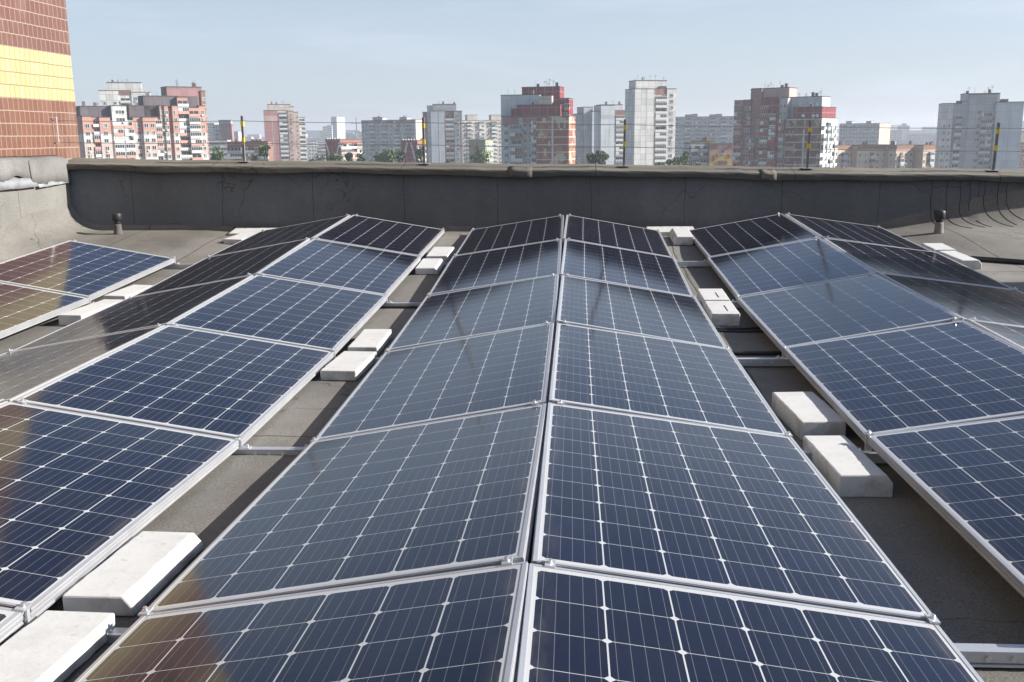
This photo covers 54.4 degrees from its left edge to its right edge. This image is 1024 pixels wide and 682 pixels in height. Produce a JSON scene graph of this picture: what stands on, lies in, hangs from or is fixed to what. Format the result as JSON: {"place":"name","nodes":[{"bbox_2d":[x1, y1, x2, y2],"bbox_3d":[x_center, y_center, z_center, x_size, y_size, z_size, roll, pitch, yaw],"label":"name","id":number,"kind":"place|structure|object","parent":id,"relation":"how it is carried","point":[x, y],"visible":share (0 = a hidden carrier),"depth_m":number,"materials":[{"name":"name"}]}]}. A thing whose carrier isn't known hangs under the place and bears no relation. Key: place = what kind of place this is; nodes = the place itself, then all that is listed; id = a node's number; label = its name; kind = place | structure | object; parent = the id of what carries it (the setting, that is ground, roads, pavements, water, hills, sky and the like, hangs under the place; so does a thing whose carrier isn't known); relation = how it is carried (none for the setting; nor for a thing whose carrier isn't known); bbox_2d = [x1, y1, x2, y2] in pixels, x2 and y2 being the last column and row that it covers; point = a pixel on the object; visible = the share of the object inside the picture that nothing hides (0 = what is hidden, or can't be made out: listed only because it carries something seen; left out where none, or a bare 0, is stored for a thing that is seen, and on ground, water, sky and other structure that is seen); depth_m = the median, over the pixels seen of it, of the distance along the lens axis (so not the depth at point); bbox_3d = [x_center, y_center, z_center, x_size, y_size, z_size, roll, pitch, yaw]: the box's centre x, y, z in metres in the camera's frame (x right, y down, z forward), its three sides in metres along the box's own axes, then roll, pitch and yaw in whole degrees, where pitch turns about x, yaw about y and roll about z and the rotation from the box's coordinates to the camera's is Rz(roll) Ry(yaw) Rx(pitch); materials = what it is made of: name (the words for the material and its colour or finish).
{"place":"outdoors","nodes":[
{"label":"outdoors","id":0,"kind":"place"},
{"bbox_2d":[98,80,150,105],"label":"apartment tower","id":1,"kind":"structure","parent":0,"point":[121,93],"depth_m":493.83,"materials":[{"name":"grey concrete"}]},
{"bbox_2d":[76,79,209,159],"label":"apartment block","id":2,"kind":"structure","parent":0,"point":[170,103],"depth_m":385.00,"materials":[{"name":"red"}]},
{"bbox_2d":[209,134,230,159],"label":"apartment block","id":3,"kind":"structure","parent":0,"point":[221,143],"depth_m":521.80,"materials":[{"name":"grey concrete"}]},
{"bbox_2d":[227,139,273,160],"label":"apartment block","id":4,"kind":"structure","parent":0,"point":[234,150],"depth_m":471.01,"materials":[{"name":"grey concrete"}]},
{"bbox_2d":[263,101,306,160],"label":"apartment tower","id":5,"kind":"structure","parent":0,"point":[287,131],"depth_m":641.17,"materials":[{"name":"concrete"}]},
{"bbox_2d":[331,117,344,138],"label":"apartment tower","id":6,"kind":"structure","parent":0,"point":[338,130],"depth_m":1490.39,"materials":[{"name":"grey concrete"}]},
{"bbox_2d":[325,138,362,160],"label":"apartment block","id":7,"kind":"structure","parent":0,"point":[354,147],"depth_m":521.34,"materials":[{"name":"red concrete"}]},
{"bbox_2d":[400,139,426,162],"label":"apartment block","id":8,"kind":"structure","parent":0,"point":[408,147],"depth_m":516.64,"materials":[{"name":"red concrete"}]},
{"bbox_2d":[422,101,462,162],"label":"apartment tower","id":9,"kind":"structure","parent":0,"point":[440,130],"depth_m":592.95,"materials":[{"name":"grey concrete"}]},
{"bbox_2d":[468,139,493,162],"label":"apartment block","id":10,"kind":"structure","parent":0,"point":[479,145],"depth_m":515.57,"materials":[{"name":"grey concrete"}]},
{"bbox_2d":[0,189,1023,681],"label":"roof","id":11,"kind":"structure","parent":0,"point":[962,587],"depth_m":4.82,"materials":[{"name":"concrete"}]},
{"bbox_2d":[0,155,71,231],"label":"side upstand","id":12,"kind":"object","parent":11,"relation":"on","point":[30,184],"visible":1,"depth_m":10.44,"materials":[{"name":"concrete"}]},
{"bbox_2d":[0,610,114,681],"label":"ballast block","id":13,"kind":"object","parent":11,"relation":"on","point":[53,646],"depth_m":2.43,"materials":[{"name":"white paint"}]},
{"bbox_2d":[58,299,123,325],"bbox_3d":[-3.084,-0.212,7.336,0.182,0.082,0.602,1,13,9],"label":"ballast block","id":14,"kind":"object","parent":11,"relation":"on","point":[70,317],"depth_m":7.16,"materials":[{"name":"white paint"}]},
{"bbox_2d":[111,212,122,234],"bbox_3d":[-4.313,-1.281,10.881,0.120,0.243,0.120,0,12,4],"label":"vent pipe","id":15,"kind":"object","parent":11,"relation":"on","point":[117,218],"visible":1,"depth_m":10.85,"materials":[{"name":"metal"}]},
{"bbox_2d":[104,285,152,298],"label":"ballast block","id":16,"kind":"object","parent":11,"relation":"on","point":[128,291],"depth_m":7.87,"materials":[{"name":"white paint"}]},
{"bbox_2d":[62,531,202,615],"bbox_3d":[-1.106,0.678,2.945,0.202,0.060,0.493,0,10,5],"label":"ballast block","id":17,"kind":"object","parent":11,"relation":"on","point":[135,575],"depth_m":2.86,"materials":[{"name":"white paint"}]},
{"bbox_2d":[224,232,257,243],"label":"ballast block","id":18,"kind":"object","parent":11,"relation":"on","point":[234,239],"depth_m":10.50,"materials":[{"name":"white paint"}]},
{"bbox_2d":[320,351,376,380],"bbox_3d":[-0.922,0.138,5.654,0.203,0.061,0.470,1,13,7],"label":"ballast block","id":19,"kind":"object","parent":11,"relation":"on","point":[349,366],"depth_m":5.53,"materials":[{"name":"white paint"}]},
{"bbox_2d":[348,329,391,355],"bbox_3d":[-0.881,0.006,6.208,0.182,0.061,0.481,0,14,4],"label":"ballast block","id":20,"kind":"object","parent":11,"relation":"on","point":[374,340],"depth_m":6.13,"materials":[{"name":"white paint"}]},
{"bbox_2d":[75,302,741,308],"bbox_3d":[-0.581,-0.267,7.457,8.720,0.072,0.045,0,12,4],"label":"mounting rail","id":21,"kind":"object","parent":11,"relation":"on","point":[736,304],"visible":0.15,"depth_m":7.45,"materials":[{"name":"metal"}]},
{"bbox_2d":[0,240,174,300],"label":"solar panel","id":22,"kind":"object","parent":21,"relation":"on","point":[82,269],"visible":0.94,"depth_m":8.36,"materials":[{"name":"glass"}]},
{"bbox_2d":[133,238,309,296],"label":"solar panel","id":23,"kind":"object","parent":21,"relation":"on","point":[254,261],"visible":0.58,"depth_m":8.25,"materials":[{"name":"glass"}]},
{"bbox_2d":[256,239,420,297],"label":"solar panel","id":24,"kind":"object","parent":21,"relation":"on","point":[343,265],"visible":0.81,"depth_m":8.17,"materials":[{"name":"glass"}]},
{"bbox_2d":[560,239,692,295],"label":"solar panel","id":25,"kind":"object","parent":21,"relation":"on","point":[603,263],"visible":0.77,"depth_m":8.03,"materials":[{"name":"glass"}]},
{"bbox_2d":[707,238,875,297],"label":"solar panel","id":26,"kind":"object","parent":21,"relation":"on","point":[782,266],"visible":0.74,"depth_m":7.94,"materials":[{"name":"glass"}]},
{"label":"panel clamp","id":27,"kind":"object","parent":21,"relation":"attached to","visible":0},
{"bbox_2d":[429,239,561,294],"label":"solar panel","id":28,"kind":"object","parent":27,"relation":"on","point":[495,266],"visible":0.81,"depth_m":8.09,"materials":[{"name":"glass"}]},
{"bbox_2d":[415,258,443,273],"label":"ballast block","id":29,"kind":"object","parent":11,"relation":"on","point":[430,265],"depth_m":8.77,"materials":[{"name":"white paint"}]},
{"bbox_2d":[161,261,709,268],"bbox_3d":[-0.477,-0.694,9.070,8.720,0.072,0.045,0,12,4],"label":"mounting rail","id":30,"kind":"object","parent":11,"relation":"on","point":[680,263],"visible":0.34,"depth_m":8.93,"materials":[{"name":"metal"}]},
{"bbox_2d":[563,215,671,256],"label":"solar panel","id":31,"kind":"object","parent":30,"relation":"on","point":[611,234],"visible":0.9,"depth_m":9.66,"materials":[{"name":"glass"}]},
{"bbox_2d":[689,214,820,257],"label":"solar panel","id":32,"kind":"object","parent":30,"relation":"on","point":[748,234],"visible":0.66,"depth_m":9.57,"materials":[{"name":"glass"}]},
{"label":"panel clamp","id":33,"kind":"object","parent":30,"relation":"attached to","visible":0},
{"bbox_2d":[456,215,563,254],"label":"solar panel","id":34,"kind":"object","parent":33,"relation":"on","point":[514,234],"visible":0.88,"depth_m":9.72,"materials":[{"name":"glass"}]},
{"label":"panel clamp","id":35,"kind":"object","parent":30,"relation":"attached to","visible":0},
{"bbox_2d":[312,215,443,256],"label":"solar panel","id":36,"kind":"object","parent":35,"relation":"on","point":[386,235],"visible":0.75,"depth_m":9.80,"materials":[{"name":"glass"}]},
{"bbox_2d":[426,247,453,261],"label":"ballast block","id":37,"kind":"object","parent":11,"relation":"on","point":[444,254],"depth_m":9.38,"materials":[{"name":"white paint"}]},
{"bbox_2d":[4,628,1023,667],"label":"mounting rail","id":38,"kind":"object","parent":11,"relation":"on","point":[995,655],"visible":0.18,"depth_m":2.42,"materials":[{"name":"metal"}]},
{"bbox_2d":[14,601,31,630],"bbox_3d":[-1.246,0.713,2.576,0.064,0.080,0.040,0,12,4],"label":"panel clamp","id":39,"kind":"object","parent":38,"relation":"on","point":[23,606],"visible":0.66,"depth_m":2.57,"materials":[{"name":"metal"}]},
{"bbox_2d":[0,607,23,642],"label":"solar panel","id":40,"kind":"object","parent":39,"relation":"on","point":[11,620],"visible":1,"depth_m":2.52,"materials":[{"name":"glass"}]},
{"bbox_2d":[138,606,153,616],"bbox_3d":[-0.956,0.716,2.558,0.064,0.074,0.040,0,12,4],"label":"panel clamp","id":41,"kind":"object","parent":38,"relation":"attached to","point":[145,610],"visible":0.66,"depth_m":2.55,"materials":[{"name":"metal"}]},
{"bbox_2d":[74,561,528,681],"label":"solar panel","id":42,"kind":"object","parent":41,"relation":"on","point":[461,626],"visible":0.91,"depth_m":2.22,"materials":[{"name":"glass"}]},
{"bbox_2d":[924,613,940,624],"bbox_3d":[1.041,0.708,2.428,0.064,0.090,0.040,0,12,4],"label":"panel clamp","id":43,"kind":"object","parent":38,"relation":"attached to","point":[932,618],"visible":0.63,"depth_m":2.42,"materials":[{"name":"metal"}]},
{"bbox_2d":[516,563,983,681],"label":"solar panel","id":44,"kind":"object","parent":43,"relation":"on","point":[581,626],"visible":0.94,"depth_m":2.19,"materials":[{"name":"glass"}]},
{"bbox_2d":[66,158,1023,227],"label":"parapet wall","id":45,"kind":"structure","parent":11,"relation":"on","point":[263,194],"depth_m":10.95,"materials":[{"name":"concrete"}]},
{"bbox_2d":[238,116,250,161],"bbox_3d":[-3.004,-2.258,11.124,0.120,0.505,0.100,1,12,3],"label":"safety post","id":46,"kind":"object","parent":45,"relation":"on","point":[243,138],"visible":1,"depth_m":11.12,"materials":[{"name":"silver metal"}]},
{"bbox_2d":[59,120,1023,128],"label":"safety wire","id":47,"kind":"object","parent":46,"relation":"attached to","point":[524,124],"visible":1,"depth_m":10.86,"materials":[{"name":"grey paint"}]},
{"bbox_2d":[61,142,1023,151],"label":"safety wire","id":48,"kind":"object","parent":46,"relation":"attached to","point":[455,145],"visible":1,"depth_m":10.98,"materials":[{"name":"grey paint"}]},
{"bbox_2d":[231,447,886,462],"bbox_3d":[-0.790,0.474,4.206,8.720,0.072,0.045,0,12,4],"label":"mounting rail","id":49,"kind":"object","parent":11,"relation":"on","point":[874,456],"visible":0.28,"depth_m":4.20,"materials":[{"name":"metal"}]},
{"bbox_2d":[235,435,251,448],"bbox_3d":[-1.140,0.429,4.220,0.064,0.058,0.040,0,12,4],"label":"panel clamp","id":50,"kind":"object","parent":49,"relation":"attached to","point":[240,440],"visible":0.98,"depth_m":4.21,"materials":[{"name":"metal"}]},
{"bbox_2d":[0,401,238,621],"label":"solar panel","id":51,"kind":"object","parent":50,"relation":"on","point":[82,495],"visible":0.95,"depth_m":3.47,"materials":[{"name":"glass"}]},
{"bbox_2d":[13,325,333,444],"bbox_3d":[-1.590,0.176,5.051,1.003,0.038,1.653,9,13,2],"label":"solar panel","id":52,"kind":"object","parent":50,"relation":"on","point":[205,382],"visible":0.86,"depth_m":4.85,"materials":[{"name":"glass"}]},
{"bbox_2d":[302,437,318,449],"bbox_3d":[-0.851,0.431,4.201,0.064,0.053,0.040,0,12,4],"label":"panel clamp","id":53,"kind":"object","parent":49,"relation":"attached to","point":[306,445],"visible":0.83,"depth_m":4.19,"materials":[{"name":"metal"}]},
{"bbox_2d":[149,403,546,612],"bbox_3d":[-0.402,0.496,3.331,1.003,0.039,1.653,-10,9,6],"label":"solar panel","id":54,"kind":"object","parent":53,"relation":"on","point":[440,496],"visible":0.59,"depth_m":3.03,"materials":[{"name":"glass"}]},
{"bbox_2d":[316,323,554,439],"bbox_3d":[-0.297,0.174,4.967,1.003,0.038,1.653,-10,12,6],"label":"solar panel","id":55,"kind":"object","parent":53,"relation":"on","point":[484,373],"visible":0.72,"depth_m":4.76,"materials":[{"name":"glass"}]},
{"bbox_2d":[784,431,792,436],"bbox_3d":[1.146,0.412,4.069,0.064,0.089,0.040,0,12,4],"label":"panel clamp","id":56,"kind":"object","parent":49,"relation":"on","point":[788,433],"visible":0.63,"depth_m":4.06,"materials":[{"name":"metal"}]},
{"bbox_2d":[547,323,786,434],"bbox_3d":[0.697,0.161,4.901,1.003,0.039,1.653,9,13,2],"label":"solar panel","id":57,"kind":"object","parent":56,"relation":"on","point":[609,370],"visible":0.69,"depth_m":4.70,"materials":[{"name":"glass"}]},
{"bbox_2d":[531,402,931,620],"bbox_3d":[0.592,0.485,3.265,1.003,0.038,1.653,8,11,2],"label":"solar panel","id":58,"kind":"object","parent":56,"relation":"on","point":[716,508],"visible":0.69,"depth_m":2.96,"materials":[{"name":"glass"}]},
{"bbox_2d":[858,430,873,452],"bbox_3d":[1.433,0.408,4.050,0.064,0.097,0.040,0,12,4],"label":"panel clamp","id":59,"kind":"object","parent":49,"relation":"attached to","point":[867,448],"visible":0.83,"depth_m":4.05,"materials":[{"name":"metal"}]},
{"bbox_2d":[867,415,1023,597],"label":"solar panel","id":60,"kind":"object","parent":59,"relation":"on","point":[965,481],"visible":1,"depth_m":3.44,"materials":[{"name":"glass"}]},
{"bbox_2d":[783,320,1023,442],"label":"solar panel","id":61,"kind":"object","parent":49,"relation":"on","point":[949,373],"visible":0.87,"depth_m":4.72,"materials":[{"name":"glass"}]},
{"bbox_2d":[966,319,1023,349],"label":"solar panel","id":62,"kind":"object","parent":49,"relation":"on","point":[1013,335],"visible":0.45,"depth_m":5.33,"materials":[{"name":"glass"}]},
{"bbox_2d":[329,357,793,365],"bbox_3d":[-0.685,0.120,5.835,8.720,0.072,0.045,0,12,4],"label":"mounting rail","id":63,"kind":"object","parent":11,"relation":"on","point":[763,362],"visible":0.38,"depth_m":5.68,"materials":[{"name":"metal"}]},
{"bbox_2d":[13,275,252,350],"bbox_3d":[-2.480,-0.199,6.739,1.003,0.038,1.653,-10,13,6],"label":"solar panel","id":64,"kind":"object","parent":63,"relation":"on","point":[165,308],"visible":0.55,"depth_m":6.60,"materials":[{"name":"glass"}]},
{"bbox_2d":[775,345,786,358],"bbox_3d":[1.538,0.062,5.681,0.064,0.081,0.040,0,12,4],"label":"panel clamp","id":65,"kind":"object","parent":63,"relation":"attached to","point":[782,357],"visible":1,"depth_m":5.68,"materials":[{"name":"metal"}]},
{"bbox_2d":[737,273,962,351],"bbox_3d":[2.091,-0.207,6.444,1.003,0.038,1.653,-10,12,6],"label":"solar panel","id":66,"kind":"object","parent":65,"relation":"on","point":[849,307],"visible":0.84,"depth_m":6.29,"materials":[{"name":"glass"}]},
{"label":"panel clamp","id":67,"kind":"object","parent":63,"relation":"attached to","visible":0},
{"bbox_2d":[388,274,558,350],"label":"solar panel","id":68,"kind":"object","parent":67,"relation":"on","point":[448,316],"visible":0.81,"depth_m":6.44,"materials":[{"name":"glass"}]},
{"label":"panel clamp","id":69,"kind":"object","parent":63,"relation":"attached to","visible":0},
{"bbox_2d":[555,275,726,347],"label":"solar panel","id":70,"kind":"object","parent":69,"relation":"on","point":[623,308],"visible":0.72,"depth_m":6.37,"materials":[{"name":"glass"}]},
{"label":"panel clamp","id":71,"kind":"object","parent":63,"relation":"attached to","visible":0},
{"bbox_2d":[168,275,386,354],"bbox_3d":[-1.486,-0.204,6.675,1.003,0.040,1.653,9,14,2],"label":"solar panel","id":72,"kind":"object","parent":71,"relation":"on","point":[294,312],"visible":0.8,"depth_m":6.52,"materials":[{"name":"glass"}]},
{"bbox_2d":[670,228,693,244],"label":"ballast block","id":73,"kind":"object","parent":11,"relation":"on","point":[681,236],"depth_m":10.02,"materials":[{"name":"white paint"}]},
{"bbox_2d":[697,289,729,308],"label":"ballast block","id":74,"kind":"object","parent":11,"relation":"on","point":[703,295],"depth_m":7.37,"materials":[{"name":"white paint"}]},
{"bbox_2d":[704,301,739,325],"bbox_3d":[1.468,-0.195,6.976,0.193,0.091,0.423,0,14,4],"label":"ballast block","id":75,"kind":"object","parent":11,"relation":"on","point":[722,313],"depth_m":6.79,"materials":[{"name":"white paint"}]},
{"bbox_2d":[731,350,781,355],"bbox_3d":[1.469,0.069,5.981,1.001,0.037,0.034,0,12,4],"label":"cable","id":76,"kind":"object","parent":11,"relation":"on","point":[771,353],"visible":0.31,"depth_m":5.97,"materials":[{"name":"black plastic"}]},
{"bbox_2d":[772,392,845,439],"bbox_3d":[1.372,0.343,4.629,0.202,0.091,0.503,-1,12,0],"label":"ballast block","id":77,"kind":"object","parent":11,"relation":"on","point":[800,414],"depth_m":4.52,"materials":[{"name":"white paint"}]},
{"bbox_2d":[803,435,892,496],"bbox_3d":[1.317,0.489,3.937,0.203,0.091,0.523,0,11,2],"label":"ballast block","id":78,"kind":"object","parent":11,"relation":"on","point":[845,466],"depth_m":3.78,"materials":[{"name":"white paint"}]},
{"bbox_2d":[922,243,955,252],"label":"ballast block","id":79,"kind":"object","parent":11,"relation":"on","point":[937,247],"depth_m":9.22,"materials":[{"name":"white paint"}]},
{"bbox_2d":[933,210,945,233],"bbox_3d":[4.357,-1.214,10.147,0.120,0.243,0.120,0,12,4],"label":"vent pipe","id":80,"kind":"object","parent":11,"relation":"on","point":[939,216],"visible":1,"depth_m":10.12,"materials":[{"name":"grey metal"}]},
{"bbox_2d":[939,251,981,268],"bbox_3d":[3.949,-0.717,8.785,0.177,0.082,0.501,-1,15,1],"label":"ballast block","id":81,"kind":"object","parent":11,"relation":"on","point":[968,261],"depth_m":8.61,"materials":[{"name":"white paint"}]},
{"bbox_2d":[970,256,1023,264],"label":"cable","id":82,"kind":"object","parent":11,"relation":"on","point":[1000,260],"visible":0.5,"depth_m":8.81,"materials":[{"name":"black plastic"}]},
{"bbox_2d":[500,79,575,163],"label":"apartment tower","id":83,"kind":"structure","parent":0,"point":[550,144],"depth_m":378.81,"materials":[{"name":"concrete"}]},
{"bbox_2d":[65,0,1023,136],"label":"sky","id":84,"kind":"structure","parent":0,"point":[893,62],"materials":[{"name":"blue"}]},
{"bbox_2d":[573,101,624,164],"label":"apartment tower","id":85,"kind":"structure","parent":0,"point":[607,139],"depth_m":547.80,"materials":[{"name":"grey concrete"}]},
{"bbox_2d":[625,75,676,164],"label":"apartment tower","id":86,"kind":"structure","parent":0,"point":[649,104],"depth_m":469.78,"materials":[{"name":"grey concrete"}]},
{"bbox_2d":[684,135,732,165],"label":"apartment block","id":87,"kind":"structure","parent":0,"point":[719,154],"depth_m":419.12,"materials":[{"name":"grey concrete"}]},
{"bbox_2d":[732,80,838,166],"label":"apartment tower","id":88,"kind":"structure","parent":0,"point":[782,105],"depth_m":380.58,"materials":[{"name":"concrete"}]},
{"bbox_2d":[835,138,935,167],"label":"apartment block","id":89,"kind":"structure","parent":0,"point":[910,155],"depth_m":425.86,"materials":[{"name":"beige paint"}]},
{"bbox_2d":[934,85,1023,169],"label":"apartment tower","id":90,"kind":"structure","parent":0,"point":[979,116],"depth_m":410.75,"materials":[{"name":"grey concrete"}]},
{"label":"ground","id":91,"kind":"structure","parent":0,"visible":0},
{"bbox_2d":[0,0,80,159],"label":"brick building","id":92,"kind":"structure","parent":91,"relation":"on","point":[36,85],"depth_m":10.80,"materials":[{"name":"brick"}]},
{"bbox_2d":[213,120,233,140],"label":"apartment block","id":93,"kind":"structure","parent":91,"relation":"on","point":[222,128],"depth_m":757.46,"materials":[{"name":"grey concrete"}]},
{"bbox_2d":[308,141,325,160],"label":"apartment block","id":94,"kind":"structure","parent":91,"relation":"on","point":[314,150],"depth_m":818.67,"materials":[{"name":"grey concrete"}]},
{"bbox_2d":[361,113,421,161],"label":"apartment block","id":95,"kind":"structure","parent":91,"relation":"on","point":[377,136],"depth_m":721.14,"materials":[{"name":"grey concrete"}]},
{"bbox_2d":[462,115,501,163],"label":"apartment block","id":96,"kind":"structure","parent":91,"relation":"on","point":[490,128],"depth_m":712.73,"materials":[{"name":"grey concrete"}]},
{"bbox_2d":[245,121,1023,148],"bbox_3d":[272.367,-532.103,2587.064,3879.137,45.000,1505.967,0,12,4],"label":"city","id":97,"kind":"object","parent":91,"relation":"on","point":[312,135],"visible":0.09,"depth_m":2423.83},
{"bbox_2d":[675,114,733,157],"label":"apartment block","id":98,"kind":"structure","parent":91,"relation":"on","point":[693,127],"depth_m":715.60,"materials":[{"name":"grey concrete"}]},
{"bbox_2d":[839,121,890,143],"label":"apartment block","id":99,"kind":"structure","parent":91,"relation":"on","point":[847,135],"depth_m":737.96,"materials":[{"name":"grey concrete"}]},
{"bbox_2d":[889,123,936,143],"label":"apartment block","id":100,"kind":"structure","parent":91,"relation":"on","point":[901,135],"depth_m":1437.01,"materials":[{"name":"grey concrete"}]},
{"label":"panel clamp","id":101,"kind":"object","parent":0,"visible":0},
{"bbox_2d":[209,215,349,256],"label":"solar panel","id":102,"kind":"object","parent":101,"relation":"on","point":[285,234],"visible":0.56,"depth_m":9.87,"materials":[{"name":"glass"}]},
{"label":"panel clamp","id":103,"kind":"object","parent":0,"visible":0},
{"bbox_2d":[0,325,164,401],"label":"solar panel","id":104,"kind":"object","parent":103,"relation":"on","point":[24,371],"visible":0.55,"depth_m":5.26,"materials":[{"name":"glass"}]},
{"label":"panel clamp","id":105,"kind":"object","parent":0,"visible":0},
{"bbox_2d":[785,214,930,250],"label":"solar panel","id":106,"kind":"object","parent":105,"relation":"on","point":[845,231],"visible":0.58,"depth_m":9.51,"materials":[{"name":"glass"}]},
{"label":"panel clamp","id":107,"kind":"object","parent":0,"visible":0},
{"bbox_2d":[823,238,1012,289],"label":"solar panel","id":108,"kind":"object","parent":107,"relation":"on","point":[876,258],"visible":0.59,"depth_m":7.88,"materials":[{"name":"glass"}]},
{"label":"panel clamp","id":109,"kind":"object","parent":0,"visible":0},
{"bbox_2d":[878,273,1023,326],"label":"solar panel","id":110,"kind":"object","parent":109,"relation":"on","point":[965,302],"visible":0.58,"depth_m":6.46,"materials":[{"name":"glass"}]},
{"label":"panel clamp","id":111,"kind":"object","parent":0,"visible":0},
{"bbox_2d":[0,282,89,338],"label":"solar panel","id":112,"kind":"object","parent":111,"relation":"on","point":[23,307],"visible":1,"depth_m":7.19,"materials":[{"name":"glass"}]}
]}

